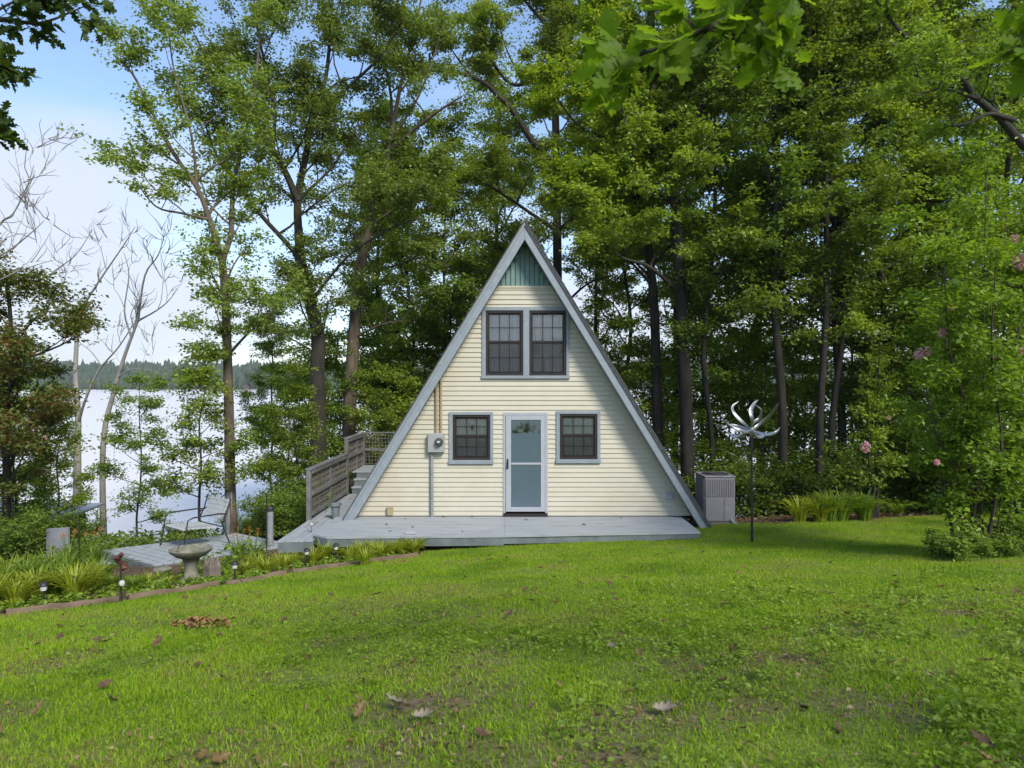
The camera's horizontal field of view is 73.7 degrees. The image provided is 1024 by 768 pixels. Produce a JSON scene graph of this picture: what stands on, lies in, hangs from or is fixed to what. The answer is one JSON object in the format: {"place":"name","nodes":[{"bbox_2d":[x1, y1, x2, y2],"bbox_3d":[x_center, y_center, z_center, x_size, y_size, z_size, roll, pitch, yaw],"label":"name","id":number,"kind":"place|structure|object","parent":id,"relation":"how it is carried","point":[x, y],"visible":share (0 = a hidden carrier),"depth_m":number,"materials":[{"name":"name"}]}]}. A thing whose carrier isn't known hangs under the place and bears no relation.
{"place":"outdoors","nodes":[
{"label":"outdoors","id":0,"kind":"place"},
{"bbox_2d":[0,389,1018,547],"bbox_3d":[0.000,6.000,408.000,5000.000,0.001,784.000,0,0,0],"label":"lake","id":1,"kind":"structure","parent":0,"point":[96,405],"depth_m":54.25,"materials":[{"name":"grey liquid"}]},
{"bbox_2d":[0,380,1023,767],"bbox_3d":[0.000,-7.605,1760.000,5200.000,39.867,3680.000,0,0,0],"label":"ground","id":2,"kind":"structure","parent":0,"point":[634,752],"depth_m":4.29,"materials":[{"name":"green plant"}]},
{"bbox_2d":[0,567,49,606],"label":"daylily clump","id":3,"kind":"object","parent":2,"relation":"on","point":[21,593],"visible":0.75,"depth_m":9.45,"materials":[{"name":"green plant"}]},
{"bbox_2d":[0,502,57,566],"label":"shrub","id":4,"kind":"object","parent":2,"relation":"on","point":[11,531],"visible":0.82,"depth_m":13.64,"materials":[{"name":"green plant"}]},
{"bbox_2d":[0,330,77,528],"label":"sapling","id":5,"kind":"object","parent":2,"relation":"on","point":[30,501],"visible":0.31,"depth_m":15.47,"materials":[{"name":"green plant"}]},
{"bbox_2d":[0,120,89,280],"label":"dead tree","id":6,"kind":"object","parent":2,"relation":"on","point":[24,194],"visible":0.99,"depth_m":12.65,"materials":[{"name":"grey wood"}]},
{"bbox_2d":[3,503,96,557],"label":"shrub","id":7,"kind":"object","parent":2,"relation":"on","point":[53,521],"visible":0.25,"depth_m":15.21,"materials":[{"name":"green plant"}]},
{"bbox_2d":[46,527,69,556],"bbox_3d":[-9.728,3.442,14.617,0.530,0.754,0.134,0,0,0],"label":"upright panel","id":8,"kind":"object","parent":2,"relation":"on","point":[53,537],"visible":0.52,"depth_m":14.61,"materials":[{"name":"white ceramic"}]},
{"bbox_2d":[0,0,116,150],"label":"overhanging oak","id":9,"kind":"object","parent":2,"relation":"on","point":[10,73],"visible":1,"depth_m":6.27,"materials":[{"name":"green plant"}]},
{"bbox_2d":[12,378,109,525],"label":"sapling","id":10,"kind":"object","parent":2,"relation":"on","point":[79,499],"visible":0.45,"depth_m":16.37,"materials":[{"name":"green plant"}]},
{"bbox_2d":[0,233,123,558],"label":"deciduous tree","id":11,"kind":"object","parent":2,"relation":"on","point":[49,400],"visible":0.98,"depth_m":14.58,"materials":[{"name":"green plant"}]},
{"bbox_2d":[6,596,118,615],"bbox_3d":[-5.844,2.894,8.915,1.233,0.153,0.116,0,0,-36],"label":"edging timber","id":12,"kind":"object","parent":2,"relation":"on","point":[52,606],"visible":0.74,"depth_m":8.87,"materials":[{"name":"brown wood"}]},
{"bbox_2d":[33,553,114,596],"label":"daylily clump","id":13,"kind":"object","parent":2,"relation":"on","point":[77,582],"visible":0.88,"depth_m":9.96,"materials":[{"name":"green plant"}]},
{"bbox_2d":[42,507,115,546],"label":"shrub","id":14,"kind":"object","parent":2,"relation":"on","point":[92,528],"visible":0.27,"depth_m":16.98,"materials":[{"name":"green plant"}]},
{"bbox_2d":[43,197,156,495],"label":"dead tree","id":15,"kind":"object","parent":2,"relation":"on","point":[78,466],"visible":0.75,"depth_m":20.87,"materials":[{"name":"grey wood"}]},
{"bbox_2d":[77,368,183,541],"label":"sapling","id":16,"kind":"object","parent":2,"relation":"on","point":[146,403],"visible":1,"depth_m":16.46,"materials":[{"name":"green plant"}]},
{"bbox_2d":[77,204,195,542],"bbox_3d":[-10.685,-0.160,19.699,4.279,10.612,1.705,0,0,29],"label":"dead tree","id":17,"kind":"object","parent":2,"relation":"on","point":[102,491],"visible":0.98,"depth_m":19.75,"materials":[{"name":"grey wood"}]},
{"bbox_2d":[99,533,277,567],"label":"garden platform","id":18,"kind":"structure","parent":2,"relation":"on","point":[155,555],"depth_m":14.61,"materials":[{"name":"grey paint"}]},
{"bbox_2d":[160,494,230,545],"bbox_3d":[-7.012,3.064,15.149,1.040,0.996,1.122,0,0,38],"label":"patio chair","id":19,"kind":"object","parent":18,"relation":"on","point":[183,527],"visible":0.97,"depth_m":15.24,"materials":[{"name":"white metal"}]},
{"bbox_2d":[56,0,323,533],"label":"deciduous tree","id":20,"kind":"object","parent":2,"relation":"on","point":[241,145],"visible":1,"depth_m":17.71,"materials":[{"name":"green plant"}]},
{"bbox_2d":[168,544,212,581],"bbox_3d":[-5.179,2.902,11.026,0.660,0.665,0.656,0,0,0],"label":"bird bath","id":21,"kind":"object","parent":2,"relation":"on","point":[190,555],"visible":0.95,"depth_m":10.91,"materials":[{"name":"grey stone"}]},
{"bbox_2d":[0,550,409,611],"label":"bed groundcover","id":22,"kind":"object","parent":2,"relation":"on","point":[72,596],"visible":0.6,"depth_m":10.43,"materials":[{"name":"green plant"}]},
{"bbox_2d":[147,307,264,537],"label":"sapling","id":23,"kind":"object","parent":2,"relation":"on","point":[192,377],"visible":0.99,"depth_m":17.35,"materials":[{"name":"green plant"}]},
{"bbox_2d":[233,289,297,494],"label":"deciduous tree","id":24,"kind":"object","parent":2,"relation":"on","point":[268,345],"visible":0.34,"depth_m":26.57,"materials":[{"name":"green plant"}]},
{"bbox_2d":[231,480,315,538],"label":"shrub","id":25,"kind":"object","parent":2,"relation":"on","point":[259,512],"visible":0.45,"depth_m":17.25,"materials":[{"name":"green plant"}]},
{"bbox_2d":[235,361,328,518],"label":"sapling","id":26,"kind":"object","parent":2,"relation":"on","point":[258,412],"visible":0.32,"depth_m":23.62,"materials":[{"name":"green plant"}]},
{"bbox_2d":[243,477,334,537],"bbox_3d":[-5.316,3.183,16.933,1.914,1.586,2.114,0,0,27],"label":"shrub","id":27,"kind":"object","parent":2,"relation":"on","point":[297,512],"visible":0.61,"depth_m":16.61,"materials":[{"name":"green plant"}]},
{"bbox_2d":[254,356,343,508],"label":"sapling","id":28,"kind":"object","parent":2,"relation":"on","point":[300,393],"visible":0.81,"depth_m":19.86,"materials":[{"name":"green plant"}]},
{"bbox_2d":[147,0,461,514],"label":"deciduous tree","id":29,"kind":"object","parent":2,"relation":"on","point":[319,103],"visible":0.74,"depth_m":21.55,"materials":[{"name":"green plant"}]},
{"bbox_2d":[257,318,371,501],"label":"sapling","id":30,"kind":"object","parent":2,"relation":"on","point":[307,358],"visible":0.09,"depth_m":24.77,"materials":[{"name":"green plant"}]},
{"bbox_2d":[293,373,382,497],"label":"sapling","id":31,"kind":"object","parent":2,"relation":"on","point":[333,409],"visible":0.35,"depth_m":23.11,"materials":[{"name":"green plant"}]},
{"bbox_2d":[305,326,402,490],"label":"sapling","id":32,"kind":"object","parent":2,"relation":"on","point":[365,342],"visible":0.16,"depth_m":25.17,"materials":[{"name":"green plant"}]},
{"bbox_2d":[309,91,428,440],"bbox_3d":[-5.180,-2.215,27.218,5.801,19.289,5.878,0,0,-36],"label":"deciduous tree","id":33,"kind":"object","parent":2,"relation":"on","point":[341,240],"visible":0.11,"depth_m":26.83,"materials":[{"name":"green plant"}]},
{"bbox_2d":[332,360,406,493],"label":"sapling","id":34,"kind":"object","parent":2,"relation":"on","point":[375,396],"visible":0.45,"depth_m":23.04,"materials":[{"name":"green plant"}]},
{"bbox_2d":[333,286,420,454],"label":"sapling","id":35,"kind":"object","parent":2,"relation":"on","point":[370,300],"visible":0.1,"depth_m":26.26,"materials":[{"name":"green plant"}]},
{"bbox_2d":[336,300,422,500],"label":"sapling","id":36,"kind":"object","parent":2,"relation":"on","point":[395,424],"visible":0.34,"depth_m":24.67,"materials":[{"name":"green plant"}]},
{"bbox_2d":[308,0,500,493],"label":"deciduous tree","id":37,"kind":"object","parent":2,"relation":"on","point":[408,66],"visible":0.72,"depth_m":22.77,"materials":[{"name":"green plant"}]},
{"bbox_2d":[347,84,483,429],"bbox_3d":[-3.850,-1.950,25.275,4.642,17.549,6.230,0,0,-35],"label":"deciduous tree","id":38,"kind":"object","parent":2,"relation":"on","point":[392,254],"visible":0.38,"depth_m":24.69,"materials":[{"name":"green plant"}]},
{"bbox_2d":[376,309,454,446],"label":"sapling","id":39,"kind":"object","parent":2,"relation":"on","point":[421,339],"visible":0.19,"depth_m":25.02,"materials":[{"name":"green plant"}]},
{"bbox_2d":[385,104,493,375],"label":"deciduous tree","id":40,"kind":"object","parent":2,"relation":"on","point":[466,286],"visible":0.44,"depth_m":25.10,"materials":[{"name":"green plant"}]},
{"bbox_2d":[383,244,499,423],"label":"sapling","id":41,"kind":"object","parent":2,"relation":"on","point":[454,261],"visible":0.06,"depth_m":25.55,"materials":[{"name":"green plant"}]},
{"bbox_2d":[278,432,699,554],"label":"wooden deck","id":42,"kind":"structure","parent":2,"relation":"on","point":[448,530],"depth_m":14.47,"materials":[{"name":"grey paint"}]},
{"bbox_2d":[418,51,564,320],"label":"deciduous tree","id":43,"kind":"object","parent":2,"relation":"on","point":[495,206],"visible":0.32,"depth_m":28.52,"materials":[{"name":"green plant"}]},
{"bbox_2d":[0,492,1022,572],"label":"undergrowth","id":44,"kind":"object","parent":2,"relation":"on","point":[117,541],"visible":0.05,"depth_m":16.47,"materials":[{"name":"green plant"}]},
{"bbox_2d":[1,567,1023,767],"bbox_3d":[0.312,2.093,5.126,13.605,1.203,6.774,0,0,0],"label":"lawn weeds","id":45,"kind":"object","parent":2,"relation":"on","point":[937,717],"visible":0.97,"depth_m":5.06,"materials":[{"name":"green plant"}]},
{"bbox_2d":[5,509,1023,767],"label":"leaf litter","id":46,"kind":"object","parent":2,"relation":"on","point":[639,709],"visible":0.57,"depth_m":4.15,"materials":[{"name":"brown plant"}]},
{"bbox_2d":[22,359,1023,389],"bbox_3d":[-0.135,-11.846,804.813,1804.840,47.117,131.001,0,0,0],"label":"wood","id":47,"kind":"object","parent":2,"relation":"on","point":[107,373],"visible":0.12,"depth_m":769.76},
{"bbox_2d":[341,219,711,527],"bbox_3d":[0.323,-0.212,19.850,8.215,6.825,9.700,0,0,0],"label":"frame cabin","id":48,"kind":"object","parent":2,"relation":"on","point":[524,403],"visible":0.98,"depth_m":15.48,"materials":[{"name":"beige wood"}]},
{"bbox_2d":[448,412,493,463],"bbox_3d":[-0.927,1.222,15.517,1.019,1.177,0.173,0,0,0],"label":"window","id":49,"kind":"structure","parent":48,"relation":"in","point":[470,433],"depth_m":15.51,"materials":[{"name":"black glass"}]},
{"bbox_2d":[481,307,569,378],"bbox_3d":[0.309,-0.933,15.517,1.998,1.625,0.174,0,0,0],"label":"window","id":50,"kind":"structure","parent":48,"relation":"in","point":[518,342],"depth_m":15.52,"materials":[{"name":"black glass"}]},
{"bbox_2d":[503,412,547,515],"bbox_3d":[0.305,1.817,15.472,1.013,2.342,0.176,0,0,0],"label":"door","id":51,"kind":"structure","parent":48,"relation":"in","point":[525,434],"depth_m":15.47,"materials":[{"name":"white glass"}]},
{"bbox_2d":[556,411,600,462],"bbox_3d":[1.502,1.203,15.517,1.021,1.179,0.173,0,0,0],"label":"window","id":52,"kind":"structure","parent":48,"relation":"in","point":[577,432],"depth_m":15.52,"materials":[{"name":"black glass"}]},
{"bbox_2d":[396,0,664,297],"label":"deciduous tree","id":53,"kind":"object","parent":2,"relation":"on","point":[556,14],"visible":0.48,"depth_m":26.10,"materials":[{"name":"green plant"}]},
{"bbox_2d":[529,113,662,381],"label":"deciduous tree","id":54,"kind":"object","parent":2,"relation":"on","point":[595,325],"visible":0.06,"depth_m":29.87,"materials":[{"name":"green plant"}]},
{"bbox_2d":[477,0,739,445],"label":"deciduous tree","id":55,"kind":"object","parent":2,"relation":"on","point":[547,82],"visible":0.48,"depth_m":19.76,"materials":[{"name":"green plant"}]},
{"bbox_2d":[563,89,697,392],"bbox_3d":[4.263,-2.555,25.777,4.886,18.472,6.558,0,0,-26],"label":"deciduous tree","id":56,"kind":"object","parent":2,"relation":"on","point":[615,285],"visible":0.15,"depth_m":25.59,"materials":[{"name":"green plant"}]},
{"bbox_2d":[601,304,680,473],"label":"sapling","id":57,"kind":"object","parent":2,"relation":"on","point":[638,367],"visible":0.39,"depth_m":21.20,"materials":[{"name":"green plant"}]},
{"bbox_2d":[552,0,771,518],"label":"deciduous tree","id":58,"kind":"object","parent":2,"relation":"on","point":[638,129],"visible":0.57,"depth_m":18.56,"materials":[{"name":"green plant"}]},
{"bbox_2d":[301,563,1023,739],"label":"weed tufts","id":59,"kind":"object","parent":2,"relation":"on","point":[954,701],"visible":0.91,"depth_m":4.74,"materials":[{"name":"green plant"}]},
{"bbox_2d":[634,374,702,471],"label":"sapling","id":60,"kind":"object","parent":2,"relation":"on","point":[673,409],"visible":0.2,"depth_m":21.43,"materials":[{"name":"green plant"}]},
{"bbox_2d":[577,0,780,469],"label":"deciduous tree","id":61,"kind":"object","parent":2,"relation":"on","point":[663,260],"visible":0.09,"depth_m":26.13,"materials":[{"name":"green plant"}]},
{"bbox_2d":[629,217,771,478],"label":"sapling","id":62,"kind":"object","parent":2,"relation":"on","point":[692,313],"visible":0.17,"depth_m":23.64,"materials":[{"name":"green plant"}]},
{"bbox_2d":[695,472,738,524],"bbox_3d":[4.773,2.721,15.920,0.867,1.281,1.080,0,0,0],"label":"air conditioner","id":63,"kind":"object","parent":2,"relation":"on","point":[715,495],"visible":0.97,"depth_m":15.60,"materials":[{"name":"metal"}]},
{"bbox_2d":[682,459,764,514],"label":"shrub","id":64,"kind":"object","parent":2,"relation":"on","point":[689,483],"visible":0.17,"depth_m":18.05,"materials":[{"name":"green plant"}]},
{"bbox_2d":[691,324,772,471],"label":"sapling","id":65,"kind":"object","parent":2,"relation":"on","point":[725,365],"visible":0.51,"depth_m":21.20,"materials":[{"name":"green plant"}]},
{"bbox_2d":[643,42,846,513],"bbox_3d":[8.306,-4.917,24.696,6.804,21.498,7.208,0,0,23],"label":"deciduous tree","id":66,"kind":"object","parent":2,"relation":"on","point":[733,116],"visible":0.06,"depth_m":23.53,"materials":[{"name":"green plant"}]},
{"bbox_2d":[618,0,872,471],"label":"deciduous tree","id":67,"kind":"object","parent":2,"relation":"on","point":[839,191],"visible":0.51,"depth_m":18.94,"materials":[{"name":"green plant"}]},
{"bbox_2d":[695,442,802,517],"bbox_3d":[6.322,2.704,18.241,2.685,2.152,3.077,0,0,26],"label":"shrub","id":68,"kind":"object","parent":2,"relation":"on","point":[758,497],"visible":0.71,"depth_m":17.62,"materials":[{"name":"green plant"}]},
{"bbox_2d":[724,400,779,542],"bbox_3d":[4.529,1.706,12.961,0.999,2.814,0.486,0,0,0],"label":"wind spinner","id":69,"kind":"object","parent":2,"relation":"on","point":[751,431],"visible":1,"depth_m":12.91,"materials":[{"name":"silver metal"}]},
{"bbox_2d":[678,197,837,465],"bbox_3d":[8.326,-0.456,23.030,4.996,11.986,5.346,0,0,-37],"label":"sapling","id":70,"kind":"object","parent":2,"relation":"on","point":[758,328],"visible":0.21,"depth_m":22.45,"materials":[{"name":"green plant"}]},
{"bbox_2d":[725,362,799,516],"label":"sapling","id":71,"kind":"object","parent":2,"relation":"on","point":[766,425],"visible":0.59,"depth_m":20.35,"materials":[{"name":"green plant"}]},
{"bbox_2d":[722,448,832,516],"bbox_3d":[7.417,2.833,18.870,2.916,2.265,3.016,0,0,-4],"label":"shrub","id":72,"kind":"object","parent":2,"relation":"on","point":[801,474],"visible":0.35,"depth_m":18.28,"materials":[{"name":"green plant"}]},
{"bbox_2d":[688,0,874,516],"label":"deciduous tree","id":73,"kind":"object","parent":2,"relation":"on","point":[756,105],"visible":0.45,"depth_m":17.96,"materials":[{"name":"green plant"}]},
{"bbox_2d":[732,230,859,468],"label":"sapling","id":74,"kind":"object","parent":2,"relation":"on","point":[770,359],"visible":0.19,"depth_m":22.03,"materials":[{"name":"green plant"}]},
{"bbox_2d":[755,329,837,494],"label":"sapling","id":75,"kind":"object","parent":2,"relation":"on","point":[799,367],"visible":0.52,"depth_m":20.87,"materials":[{"name":"green plant"}]},
{"bbox_2d":[571,0,1023,115],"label":"overhanging oak","id":76,"kind":"object","parent":2,"relation":"on","point":[774,28],"visible":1,"depth_m":2.71,"materials":[{"name":"green plant"}]},
{"bbox_2d":[684,2,917,475],"bbox_3d":[8.807,-4.788,19.828,5.094,18.174,6.997,0,0,-20],"label":"deciduous tree","id":77,"kind":"object","parent":2,"relation":"on","point":[844,211],"visible":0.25,"depth_m":18.70,"materials":[{"name":"green plant"}]},
{"bbox_2d":[776,495,830,522],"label":"daylily clump","id":78,"kind":"object","parent":2,"relation":"on","point":[800,513],"visible":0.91,"depth_m":15.41,"materials":[{"name":"green plant"}]},
{"bbox_2d":[765,441,863,510],"bbox_3d":[8.173,2.663,18.418,2.780,2.265,2.616,0,0,36],"label":"shrub","id":79,"kind":"object","parent":2,"relation":"on","point":[834,481],"visible":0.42,"depth_m":18.00,"materials":[{"name":"green plant"}]},
{"bbox_2d":[711,0,946,499],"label":"deciduous tree","id":80,"kind":"object","parent":2,"relation":"on","point":[845,104],"visible":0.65,"depth_m":17.54,"materials":[{"name":"green plant"}]},
{"bbox_2d":[766,192,919,455],"bbox_3d":[11.275,-0.551,23.216,4.996,11.986,5.346,0,0,22],"label":"sapling","id":81,"kind":"object","parent":2,"relation":"on","point":[831,375],"visible":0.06,"depth_m":22.66,"materials":[{"name":"green plant"}]},
{"bbox_2d":[768,0,929,463],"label":"deciduous tree","id":82,"kind":"object","parent":2,"relation":"on","point":[842,424],"visible":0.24,"depth_m":18.46,"materials":[{"name":"green plant"}]},
{"bbox_2d":[796,437,923,512],"bbox_3d":[9.241,2.640,18.746,3.307,2.492,3.247,0,0,22],"label":"shrub","id":83,"kind":"object","parent":2,"relation":"on","point":[857,467],"visible":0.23,"depth_m":18.07,"materials":[{"name":"green plant"}]},
{"bbox_2d":[836,484,892,520],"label":"daylily clump","id":84,"kind":"object","parent":2,"relation":"on","point":[865,512],"visible":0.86,"depth_m":15.38,"materials":[{"name":"green plant"}]},
{"bbox_2d":[825,330,912,489],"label":"sapling","id":85,"kind":"object","parent":2,"relation":"on","point":[860,349],"visible":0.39,"depth_m":19.33,"materials":[{"name":"green plant"}]},
{"bbox_2d":[838,323,910,517],"bbox_3d":[8.528,0.903,15.926,1.552,4.634,1.539,0,0,0],"label":"hibiscus shrub","id":86,"kind":"object","parent":2,"relation":"on","point":[874,461],"visible":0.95,"depth_m":15.78,"materials":[{"name":"green plant"}]},
{"bbox_2d":[808,205,945,490],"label":"sapling","id":87,"kind":"object","parent":2,"relation":"on","point":[893,304],"visible":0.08,"depth_m":21.18,"materials":[{"name":"green plant"}]},
{"bbox_2d":[853,447,937,512],"bbox_3d":[10.800,2.738,19.004,2.858,2.265,2.928,0,0,-19],"label":"shrub","id":88,"kind":"object","parent":2,"relation":"on","point":[898,484],"visible":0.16,"depth_m":18.33,"materials":[{"name":"green plant"}]},
{"bbox_2d":[809,0,984,497],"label":"deciduous tree","id":89,"kind":"object","parent":2,"relation":"on","point":[860,324],"visible":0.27,"depth_m":18.80,"materials":[{"name":"green plant"}]},
{"bbox_2d":[849,236,959,510],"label":"sapling","id":90,"kind":"object","parent":2,"relation":"on","point":[900,317],"visible":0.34,"depth_m":18.21,"materials":[{"name":"green plant"}]},
{"bbox_2d":[802,0,1021,511],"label":"deciduous tree","id":91,"kind":"object","parent":2,"relation":"on","point":[946,159],"visible":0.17,"depth_m":20.24,"materials":[{"name":"green plant"}]},
{"bbox_2d":[846,145,1022,445],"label":"sapling","id":92,"kind":"object","parent":2,"relation":"on","point":[907,377],"visible":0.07,"depth_m":20.54,"materials":[{"name":"green plant"}]},
{"bbox_2d":[888,432,984,511],"bbox_3d":[11.261,2.382,17.921,2.797,2.378,3.030,0,0,35],"label":"shrub","id":93,"kind":"object","parent":2,"relation":"on","point":[923,487],"visible":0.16,"depth_m":17.86,"materials":[{"name":"green plant"}]},
{"bbox_2d":[853,0,1023,150],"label":"deciduous tree","id":94,"kind":"object","parent":2,"relation":"on","point":[970,88],"visible":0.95,"depth_m":12.13,"materials":[{"name":"green plant"}]},
{"bbox_2d":[869,0,1017,312],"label":"deciduous tree","id":95,"kind":"object","parent":2,"relation":"on","point":[962,129],"visible":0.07,"depth_m":22.45,"materials":[{"name":"green plant"}]},
{"bbox_2d":[867,121,1023,539],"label":"crepe myrtle","id":96,"kind":"object","parent":2,"relation":"on","point":[973,436],"visible":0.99,"depth_m":9.91,"materials":[{"name":"green plant"}]},
{"bbox_2d":[919,528,976,559],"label":"shrub","id":97,"kind":"object","parent":2,"relation":"on","point":[936,552],"visible":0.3,"depth_m":10.18,"materials":[{"name":"green plant"}]},
{"bbox_2d":[889,245,1023,490],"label":"sapling","id":98,"kind":"object","parent":2,"relation":"on","point":[927,269],"visible":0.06,"depth_m":17.91,"materials":[{"name":"green plant"}]},
{"bbox_2d":[929,528,1012,561],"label":"shrub","id":99,"kind":"object","parent":2,"relation":"on","point":[973,542],"visible":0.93,"depth_m":9.67,"materials":[{"name":"green plant"}]},
{"bbox_2d":[926,0,1023,506],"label":"deciduous tree","id":100,"kind":"object","parent":2,"relation":"on","point":[1017,111],"visible":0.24,"depth_m":18.75,"materials":[{"name":"green plant"}]},
{"bbox_2d":[929,172,1023,511],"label":"sapling","id":101,"kind":"object","parent":2,"relation":"on","point":[993,234],"visible":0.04,"depth_m":16.44,"materials":[{"name":"green plant"}]},
{"bbox_2d":[957,211,1023,449],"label":"sapling","id":102,"kind":"object","parent":2,"relation":"on","point":[1018,221],"visible":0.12,"depth_m":15.41,"materials":[{"name":"green plant"}]},
{"bbox_2d":[965,527,1023,557],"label":"shrub","id":103,"kind":"object","parent":2,"relation":"on","point":[1014,550],"visible":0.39,"depth_m":9.78,"materials":[{"name":"green plant"}]},
{"bbox_2d":[0,514,1023,652],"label":"grass","id":104,"kind":"structure","parent":0,"point":[406,568],"depth_m":8.84,"materials":[{"name":"green plant"}]},
{"bbox_2d":[0,0,1023,366],"label":"sky","id":105,"kind":"structure","parent":0,"point":[74,87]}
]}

